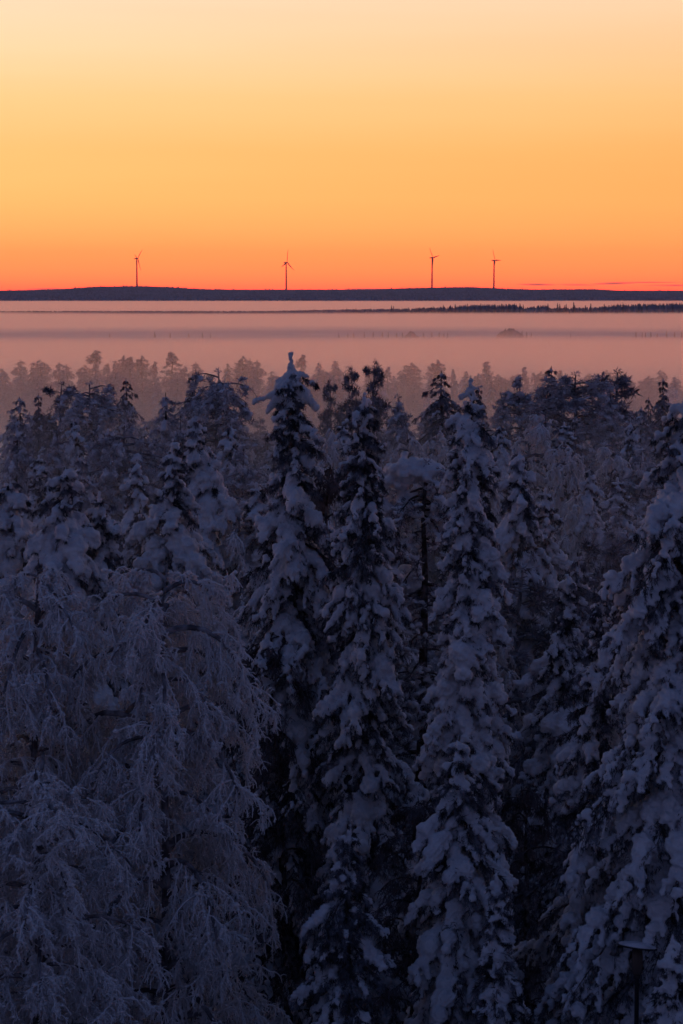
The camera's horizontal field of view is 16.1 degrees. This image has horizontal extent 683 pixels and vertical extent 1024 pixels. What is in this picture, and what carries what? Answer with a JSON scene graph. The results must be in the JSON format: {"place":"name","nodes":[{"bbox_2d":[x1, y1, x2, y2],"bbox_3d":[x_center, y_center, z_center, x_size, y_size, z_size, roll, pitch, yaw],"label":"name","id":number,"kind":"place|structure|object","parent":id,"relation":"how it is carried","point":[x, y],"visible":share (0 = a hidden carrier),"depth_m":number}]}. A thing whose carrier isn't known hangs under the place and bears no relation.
{"place":"outdoors","nodes":[
{"label":"outdoors","id":0,"kind":"place"},
{"bbox_2d":[0,301,682,1023],"bbox_3d":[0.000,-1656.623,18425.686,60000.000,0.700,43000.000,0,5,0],"label":"snowy ground","id":1,"kind":"structure","parent":0,"point":[592,345],"depth_m":994.52},
{"bbox_2d":[0,414,14,463],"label":"spruce tree","id":2,"kind":"object","parent":1,"relation":"on","point":[7,433],"visible":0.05,"depth_m":173.56},
{"bbox_2d":[0,373,16,431],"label":"pine tree","id":3,"kind":"object","parent":1,"relation":"on","point":[8,399],"visible":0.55,"depth_m":316.74},
{"bbox_2d":[0,419,34,513],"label":"spruce tree","id":4,"kind":"object","parent":1,"relation":"on","point":[20,460],"visible":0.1,"depth_m":92.06},
{"bbox_2d":[0,397,34,487],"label":"spruce tree","id":5,"kind":"object","parent":1,"relation":"on","point":[18,410],"visible":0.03,"depth_m":119.94},
{"bbox_2d":[0,477,36,857],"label":"spruce tree","id":6,"kind":"object","parent":1,"relation":"on","point":[16,530],"visible":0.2,"depth_m":60.74},
{"bbox_2d":[9,360,27,407],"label":"pine tree","id":7,"kind":"object","parent":1,"relation":"on","point":[17,372],"visible":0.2,"depth_m":334.92},
{"bbox_2d":[10,375,34,434],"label":"pine tree","id":8,"kind":"object","parent":1,"relation":"on","point":[21,385],"visible":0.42,"depth_m":314.12},
{"bbox_2d":[21,455,52,581],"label":"spruce tree","id":9,"kind":"object","parent":1,"relation":"on","point":[36,475],"visible":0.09,"depth_m":84.06},
{"bbox_2d":[24,393,50,465],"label":"spruce tree","id":10,"kind":"object","parent":1,"relation":"on","point":[38,420],"visible":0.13,"depth_m":134.89},
{"bbox_2d":[25,380,52,429],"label":"pine tree","id":11,"kind":"object","parent":1,"relation":"on","point":[39,386],"visible":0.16,"depth_m":289.27},
{"bbox_2d":[27,359,56,430],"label":"pine tree","id":12,"kind":"object","parent":1,"relation":"on","point":[37,376],"visible":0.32,"depth_m":316.68},
{"bbox_2d":[33,420,63,479],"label":"spruce tree","id":13,"kind":"object","parent":1,"relation":"on","point":[48,443],"visible":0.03,"depth_m":132.15},
{"bbox_2d":[40,426,73,493],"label":"pine tree","id":14,"kind":"object","parent":1,"relation":"on","point":[57,456],"visible":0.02,"depth_m":98.23},
{"bbox_2d":[45,362,68,431],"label":"pine tree","id":15,"kind":"object","parent":1,"relation":"on","point":[56,375],"visible":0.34,"depth_m":314.23},
{"bbox_2d":[30,378,85,456],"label":"pine tree","id":16,"kind":"object","parent":1,"relation":"on","point":[46,390],"visible":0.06,"depth_m":139.51},
{"bbox_2d":[0,560,141,1023],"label":"birch tree","id":17,"kind":"object","parent":1,"relation":"on","point":[43,722],"visible":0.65,"depth_m":45.73},
{"bbox_2d":[5,466,144,973],"bbox_3d":[-6.494,6.604,57.841,3.608,15.465,3.952,0,5,0],"label":"spruce tree","id":18,"kind":"object","parent":1,"relation":"on","point":[66,538],"visible":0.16,"depth_m":57.03},
{"bbox_2d":[63,417,93,496],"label":"spruce tree","id":19,"kind":"object","parent":1,"relation":"on","point":[74,437],"visible":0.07,"depth_m":103.84},
{"bbox_2d":[69,365,93,415],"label":"pine tree","id":20,"kind":"object","parent":1,"relation":"on","point":[82,380],"visible":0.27,"depth_m":325.65},
{"bbox_2d":[72,455,99,522],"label":"spruce tree","id":21,"kind":"object","parent":1,"relation":"on","point":[81,464],"depth_m":80.11},
{"bbox_2d":[0,768,172,1023],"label":"birch tree","id":22,"kind":"object","parent":1,"relation":"on","point":[38,904],"visible":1,"depth_m":41.60},
{"bbox_2d":[73,350,105,398],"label":"pine tree","id":23,"kind":"object","parent":1,"relation":"on","point":[96,357],"visible":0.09,"depth_m":332.18},
{"bbox_2d":[46,381,134,483],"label":"pine tree","id":24,"kind":"object","parent":1,"relation":"on","point":[101,410],"visible":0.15,"depth_m":127.61},
{"bbox_2d":[103,372,128,425],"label":"pine tree","id":25,"kind":"object","parent":1,"relation":"on","point":[117,381],"visible":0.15,"depth_m":287.52},
{"bbox_2d":[73,418,170,551],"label":"pine tree","id":26,"kind":"object","parent":1,"relation":"on","point":[115,465],"visible":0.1,"depth_m":93.91},
{"bbox_2d":[85,491,160,936],"bbox_3d":[-5.789,6.849,58.954,3.052,14.801,3.288,0,5,0],"label":"spruce tree","id":27,"kind":"object","parent":1,"relation":"on","point":[107,552],"visible":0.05,"depth_m":58.12},
{"bbox_2d":[108,380,143,448],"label":"spruce tree","id":28,"kind":"object","parent":1,"relation":"on","point":[125,402],"visible":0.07,"depth_m":141.83},
{"bbox_2d":[118,508,145,592],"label":"spruce tree","id":29,"kind":"object","parent":1,"relation":"on","point":[139,517],"visible":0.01,"depth_m":70.48},
{"bbox_2d":[121,374,144,426],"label":"pine tree","id":30,"kind":"object","parent":1,"relation":"on","point":[133,401],"visible":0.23,"depth_m":310.68},
{"bbox_2d":[120,357,149,431],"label":"pine tree","id":31,"kind":"object","parent":1,"relation":"on","point":[129,363],"visible":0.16,"depth_m":314.09},
{"bbox_2d":[117,458,156,566],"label":"spruce tree","id":32,"kind":"object","parent":1,"relation":"on","point":[137,498],"visible":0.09,"depth_m":78.12},
{"bbox_2d":[128,355,155,425],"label":"pine tree","id":33,"kind":"object","parent":1,"relation":"on","point":[139,365],"visible":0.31,"depth_m":323.00},
{"bbox_2d":[142,361,164,437],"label":"pine tree","id":34,"kind":"object","parent":1,"relation":"on","point":[150,387],"visible":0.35,"depth_m":316.44},
{"bbox_2d":[148,378,163,439],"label":"spruce tree","id":35,"kind":"object","parent":1,"relation":"on","point":[156,404],"visible":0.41,"depth_m":293.33},
{"bbox_2d":[147,393,183,487],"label":"spruce tree","id":36,"kind":"object","parent":1,"relation":"on","point":[163,429],"visible":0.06,"depth_m":108.02},
{"bbox_2d":[41,564,292,1023],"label":"birch tree","id":37,"kind":"object","parent":1,"relation":"on","point":[163,738],"visible":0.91,"depth_m":45.38},
{"bbox_2d":[152,409,187,500],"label":"pine tree","id":38,"kind":"object","parent":1,"relation":"on","point":[178,437],"visible":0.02,"depth_m":100.31},
{"bbox_2d":[157,352,187,420],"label":"pine tree","id":39,"kind":"object","parent":1,"relation":"on","point":[172,360],"visible":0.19,"depth_m":320.04},
{"bbox_2d":[163,375,189,421],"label":"pine tree","id":40,"kind":"object","parent":1,"relation":"on","point":[175,382],"visible":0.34,"depth_m":311.43},
{"bbox_2d":[119,439,246,940],"bbox_3d":[-4.378,6.107,60.986,4.244,15.964,4.744,0,5,0],"label":"spruce tree","id":41,"kind":"object","parent":1,"relation":"on","point":[177,544],"visible":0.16,"depth_m":59.85},
{"bbox_2d":[128,671,247,1023],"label":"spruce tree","id":42,"kind":"object","parent":1,"relation":"on","point":[155,986],"depth_m":60.16},
{"bbox_2d":[160,413,248,752],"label":"spruce tree","id":43,"kind":"object","parent":1,"relation":"on","point":[203,477],"visible":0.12,"depth_m":65.88},
{"bbox_2d":[172,367,262,476],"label":"pine tree","id":44,"kind":"object","parent":1,"relation":"on","point":[214,402],"visible":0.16,"depth_m":117.50},
{"bbox_2d":[190,606,259,1010],"bbox_3d":[-1.183,8.386,64.375,6.044,12.490,5.945,1,5,6],"label":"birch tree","id":45,"kind":"object","parent":1,"relation":"on","point":[254,631],"visible":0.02,"depth_m":63.17},
{"bbox_2d":[216,422,249,523],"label":"spruce tree","id":46,"kind":"object","parent":1,"relation":"on","point":[228,442],"visible":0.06,"depth_m":91.93},
{"bbox_2d":[217,516,250,860],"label":"birch tree","id":47,"kind":"object","parent":1,"relation":"on","point":[232,543],"visible":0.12,"depth_m":65.81},
{"bbox_2d":[230,355,253,426],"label":"pine tree","id":48,"kind":"object","parent":1,"relation":"on","point":[239,364],"visible":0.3,"depth_m":326.86},
{"bbox_2d":[218,442,271,555],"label":"pine tree","id":49,"kind":"object","parent":1,"relation":"on","point":[249,477],"visible":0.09,"depth_m":84.45},
{"bbox_2d":[222,482,269,767],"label":"spruce tree","id":50,"kind":"object","parent":1,"relation":"on","point":[255,505],"visible":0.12,"depth_m":66.07},
{"bbox_2d":[242,375,268,436],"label":"pine tree","id":51,"kind":"object","parent":1,"relation":"on","point":[252,382],"visible":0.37,"depth_m":299.65},
{"bbox_2d":[248,360,266,434],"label":"pine tree","id":52,"kind":"object","parent":1,"relation":"on","point":[256,372],"visible":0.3,"depth_m":316.83},
{"bbox_2d":[205,633,325,1023],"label":"tree","id":53,"kind":"object","parent":1,"relation":"on","point":[291,964],"visible":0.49,"depth_m":51.31},
{"bbox_2d":[192,352,352,1023],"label":"spruce tree","id":54,"kind":"object","parent":1,"relation":"on","point":[281,602],"visible":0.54,"depth_m":51.75},
{"bbox_2d":[238,465,353,724],"bbox_3d":[0.103,7.226,59.706,5.374,16.868,5.531,3,6,33],"label":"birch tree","id":55,"kind":"object","parent":1,"relation":"on","point":[328,496],"visible":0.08,"depth_m":58.80},
{"bbox_2d":[304,378,322,433],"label":"pine tree","id":56,"kind":"object","parent":1,"relation":"on","point":[317,397],"visible":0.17,"depth_m":290.69},
{"bbox_2d":[313,375,348,431],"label":"pine tree","id":57,"kind":"object","parent":1,"relation":"on","point":[338,395],"visible":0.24,"depth_m":286.55},
{"bbox_2d":[309,429,353,544],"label":"birch tree","id":58,"kind":"object","parent":1,"relation":"on","point":[333,460],"visible":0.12,"depth_m":92.01},
{"bbox_2d":[317,379,347,440],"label":"pine tree","id":59,"kind":"object","parent":1,"relation":"on","point":[326,414],"visible":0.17,"depth_m":145.01},
{"bbox_2d":[315,425,353,544],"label":"spruce tree","id":60,"kind":"object","parent":1,"relation":"on","point":[343,435],"visible":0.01,"depth_m":95.94},
{"bbox_2d":[0,303,682,313],"bbox_3d":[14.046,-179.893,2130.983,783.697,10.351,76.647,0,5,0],"label":"distant wood","id":61,"kind":"object","parent":1,"relation":"on","point":[645,309],"visible":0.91,"depth_m":2102.13},
{"bbox_2d":[288,824,398,1023],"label":"spruce tree","id":62,"kind":"object","parent":1,"relation":"on","point":[343,978],"visible":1,"depth_m":42.53},
{"bbox_2d":[336,365,359,434],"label":"pine tree","id":63,"kind":"object","parent":1,"relation":"on","point":[353,378],"visible":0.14,"depth_m":140.00},
{"bbox_2d":[301,392,429,1023],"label":"spruce tree","id":64,"kind":"object","parent":1,"relation":"on","point":[362,771],"visible":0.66,"depth_m":50.09},
{"bbox_2d":[348,358,392,471],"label":"pine tree","id":65,"kind":"object","parent":1,"relation":"on","point":[378,402],"visible":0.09,"depth_m":131.70},
{"bbox_2d":[378,366,401,436],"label":"pine tree","id":66,"kind":"object","parent":1,"relation":"on","point":[389,392],"visible":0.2,"depth_m":313.47},
{"bbox_2d":[376,394,414,494],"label":"pine tree","id":67,"kind":"object","parent":1,"relation":"on","point":[396,420],"visible":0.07,"depth_m":119.69},
{"bbox_2d":[393,370,412,421],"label":"pine tree","id":68,"kind":"object","parent":1,"relation":"on","point":[402,378],"visible":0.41,"depth_m":332.62},
{"bbox_2d":[379,523,434,1009],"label":"spruce tree","id":69,"kind":"object","parent":1,"relation":"on","point":[413,658],"visible":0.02,"depth_m":57.12},
{"bbox_2d":[386,433,435,535],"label":"birch tree","id":70,"kind":"object","parent":1,"relation":"on","point":[414,446],"visible":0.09,"depth_m":97.88},
{"bbox_2d":[403,379,422,432],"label":"pine tree","id":71,"kind":"object","parent":1,"relation":"on","point":[415,405],"visible":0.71,"depth_m":324.75},
{"bbox_2d":[402,362,425,427],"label":"pine tree","id":72,"kind":"object","parent":1,"relation":"on","point":[409,370],"visible":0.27,"depth_m":334.81},
{"bbox_2d":[375,451,455,985],"bbox_3d":[1.736,6.666,53.709,2.753,16.056,3.250,0,5,0],"label":"pine tree","id":73,"kind":"object","parent":1,"relation":"on","point":[403,473],"visible":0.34,"depth_m":52.96},
{"bbox_2d":[411,514,453,660],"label":"pine tree","id":74,"kind":"object","parent":1,"relation":"on","point":[432,571],"visible":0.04,"depth_m":83.10},
{"bbox_2d":[420,359,451,406],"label":"pine tree","id":75,"kind":"object","parent":1,"relation":"on","point":[436,370],"visible":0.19,"depth_m":317.83},
{"bbox_2d":[420,431,452,498],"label":"birch tree","id":76,"kind":"object","parent":1,"relation":"on","point":[438,446],"visible":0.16,"depth_m":107.98},
{"bbox_2d":[411,370,462,478],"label":"spruce tree","id":77,"kind":"object","parent":1,"relation":"on","point":[434,410],"visible":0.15,"depth_m":121.95},
{"bbox_2d":[361,798,526,1022],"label":"tree","id":78,"kind":"object","parent":1,"relation":"on","point":[416,813],"visible":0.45,"depth_m":48.04},
{"bbox_2d":[391,378,537,1023],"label":"spruce tree","id":79,"kind":"object","parent":1,"relation":"on","point":[466,696],"visible":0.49,"depth_m":48.07},
{"bbox_2d":[401,735,529,1023],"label":"spruce tree","id":80,"kind":"object","parent":1,"relation":"on","point":[451,867],"visible":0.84,"depth_m":43.35},
{"bbox_2d":[435,472,501,568],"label":"birch tree","id":81,"kind":"object","parent":1,"relation":"on","point":[496,507],"visible":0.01,"depth_m":83.89},
{"bbox_2d":[480,361,495,405],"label":"pine tree","id":82,"kind":"object","parent":1,"relation":"on","point":[486,371],"visible":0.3,"depth_m":324.08},
{"bbox_2d":[482,381,497,431],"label":"spruce tree","id":83,"kind":"object","parent":1,"relation":"on","point":[491,399],"visible":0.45,"depth_m":294.64},
{"bbox_2d":[436,562,559,910],"bbox_3d":[4.827,7.571,63.476,4.945,12.778,5.087,2,6,23],"label":"spruce tree","id":84,"kind":"object","parent":1,"relation":"on","point":[540,593],"visible":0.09,"depth_m":62.60},
{"bbox_2d":[470,873,527,1023],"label":"spruce tree","id":85,"kind":"object","parent":1,"relation":"on","point":[499,981],"visible":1,"depth_m":41.73},
{"bbox_2d":[490,423,511,529],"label":"spruce tree","id":86,"kind":"object","parent":1,"relation":"on","point":[500,453],"visible":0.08,"depth_m":95.89},
{"bbox_2d":[487,623,534,923],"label":"tree","id":87,"kind":"object","parent":1,"relation":"on","point":[509,676],"visible":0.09,"depth_m":60.90},
{"bbox_2d":[486,375,549,492],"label":"pine tree","id":88,"kind":"object","parent":1,"relation":"on","point":[517,400],"visible":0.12,"depth_m":128.18},
{"bbox_2d":[492,447,555,792],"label":"spruce tree","id":89,"kind":"object","parent":1,"relation":"on","point":[519,536],"visible":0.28,"depth_m":63.09},
{"bbox_2d":[510,428,546,498],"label":"birch tree","id":90,"kind":"object","parent":1,"relation":"on","point":[527,450],"visible":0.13,"depth_m":104.15},
{"bbox_2d":[524,411,565,538],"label":"birch tree","id":91,"kind":"object","parent":1,"relation":"on","point":[538,433],"visible":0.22,"depth_m":99.91},
{"bbox_2d":[535,488,572,634],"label":"spruce tree","id":92,"kind":"object","parent":1,"relation":"on","point":[560,562],"visible":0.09,"depth_m":68.09},
{"bbox_2d":[505,574,609,1020],"bbox_3d":[5.156,7.991,54.818,3.428,13.245,3.688,0,5,0],"label":"spruce tree","id":93,"kind":"object","parent":1,"relation":"on","point":[565,648],"visible":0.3,"depth_m":54.27},
{"bbox_2d":[540,422,584,540],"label":"spruce tree","id":94,"kind":"object","parent":1,"relation":"on","point":[564,435],"visible":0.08,"depth_m":99.98},
{"bbox_2d":[496,552,630,1023],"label":"spruce tree","id":95,"kind":"object","parent":1,"relation":"on","point":[575,573],"visible":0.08,"depth_m":59.19},
{"bbox_2d":[505,582,631,1023],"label":"spruce tree","id":96,"kind":"object","parent":1,"relation":"on","point":[599,732],"visible":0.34,"depth_m":43.91},
{"bbox_2d":[543,441,601,554],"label":"birch tree","id":97,"kind":"object","parent":1,"relation":"on","point":[575,464],"visible":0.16,"depth_m":92.01},
{"bbox_2d":[506,370,639,501],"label":"pine tree","id":98,"kind":"object","parent":1,"relation":"on","point":[554,403],"visible":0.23,"depth_m":121.38},
{"bbox_2d":[558,484,602,590],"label":"birch tree","id":99,"kind":"object","parent":1,"relation":"on","point":[573,506],"visible":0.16,"depth_m":80.02},
{"bbox_2d":[568,420,594,478],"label":"spruce tree","id":100,"kind":"object","parent":1,"relation":"on","point":[578,448],"visible":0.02,"depth_m":115.77},
{"bbox_2d":[566,465,604,583],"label":"spruce tree","id":101,"kind":"object","parent":1,"relation":"on","point":[589,511],"visible":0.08,"depth_m":79.96},
{"bbox_2d":[548,526,632,629],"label":"pine tree","id":102,"kind":"object","parent":1,"relation":"on","point":[612,557],"visible":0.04,"depth_m":64.20},
{"bbox_2d":[585,388,625,512],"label":"pine tree","id":103,"kind":"object","parent":1,"relation":"on","point":[610,413],"visible":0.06,"depth_m":118.14},
{"bbox_2d":[534,399,682,1023],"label":"spruce tree","id":104,"kind":"object","parent":1,"relation":"on","point":[641,780],"visible":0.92,"depth_m":41.04},
{"bbox_2d":[581,503,640,617],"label":"pine tree","id":105,"kind":"object","parent":1,"relation":"on","point":[611,517],"visible":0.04,"depth_m":72.70},
{"bbox_2d":[589,477,640,576],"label":"spruce tree","id":106,"kind":"object","parent":1,"relation":"on","point":[617,495],"visible":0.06,"depth_m":77.19},
{"bbox_2d":[594,444,635,522],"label":"birch tree","id":107,"kind":"object","parent":1,"relation":"on","point":[609,464],"visible":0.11,"depth_m":95.81},
{"bbox_2d":[584,441,652,515],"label":"pine tree","id":108,"kind":"object","parent":1,"relation":"on","point":[592,457],"visible":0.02,"depth_m":105.40},
{"bbox_2d":[580,366,659,469],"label":"pine tree","id":109,"kind":"object","parent":1,"relation":"on","point":[621,381],"visible":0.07,"depth_m":125.62},
{"bbox_2d":[606,420,646,519],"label":"spruce tree","id":110,"kind":"object","parent":1,"relation":"on","point":[630,443],"visible":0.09,"depth_m":98.06},
{"bbox_2d":[601,446,661,528],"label":"pine tree","id":111,"kind":"object","parent":1,"relation":"on","point":[628,475],"visible":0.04,"depth_m":88.44},
{"bbox_2d":[617,941,657,1023],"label":"street lamp","id":112,"kind":"object","parent":1,"relation":"on","point":[637,947],"visible":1,"depth_m":40.48},
{"bbox_2d":[631,408,654,465],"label":"spruce tree","id":113,"kind":"object","parent":1,"relation":"on","point":[639,419],"visible":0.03,"depth_m":115.97},
{"bbox_2d":[627,462,662,529],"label":"pine tree","id":114,"kind":"object","parent":1,"relation":"on","point":[645,464],"visible":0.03,"depth_m":88.68},
{"bbox_2d":[640,379,657,419],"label":"pine tree","id":115,"kind":"object","parent":1,"relation":"on","point":[648,393],"visible":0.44,"depth_m":321.34},
{"bbox_2d":[643,380,678,465],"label":"spruce tree","id":116,"kind":"object","parent":1,"relation":"on","point":[660,412],"visible":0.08,"depth_m":131.88},
{"bbox_2d":[640,934,682,1023],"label":"spruce tree","id":117,"kind":"object","parent":1,"relation":"on","point":[662,1008],"visible":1,"depth_m":38.72},
{"bbox_2d":[663,377,681,419],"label":"spruce tree","id":118,"kind":"object","parent":1,"relation":"on","point":[673,395],"visible":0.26,"depth_m":291.49},
{"bbox_2d":[0,0,682,290],"label":"sky","id":119,"kind":"structure","parent":0,"point":[215,141]},
{"bbox_3d":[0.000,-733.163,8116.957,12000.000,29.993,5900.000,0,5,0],"label":"hills","id":120,"kind":"structure","parent":0,"visible":0},
{"bbox_2d":[0,285,682,300],"bbox_3d":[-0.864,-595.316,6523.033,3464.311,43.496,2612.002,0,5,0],"label":"forest","id":121,"kind":"object","parent":120,"relation":"on","point":[129,293],"visible":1,"depth_m":6001.95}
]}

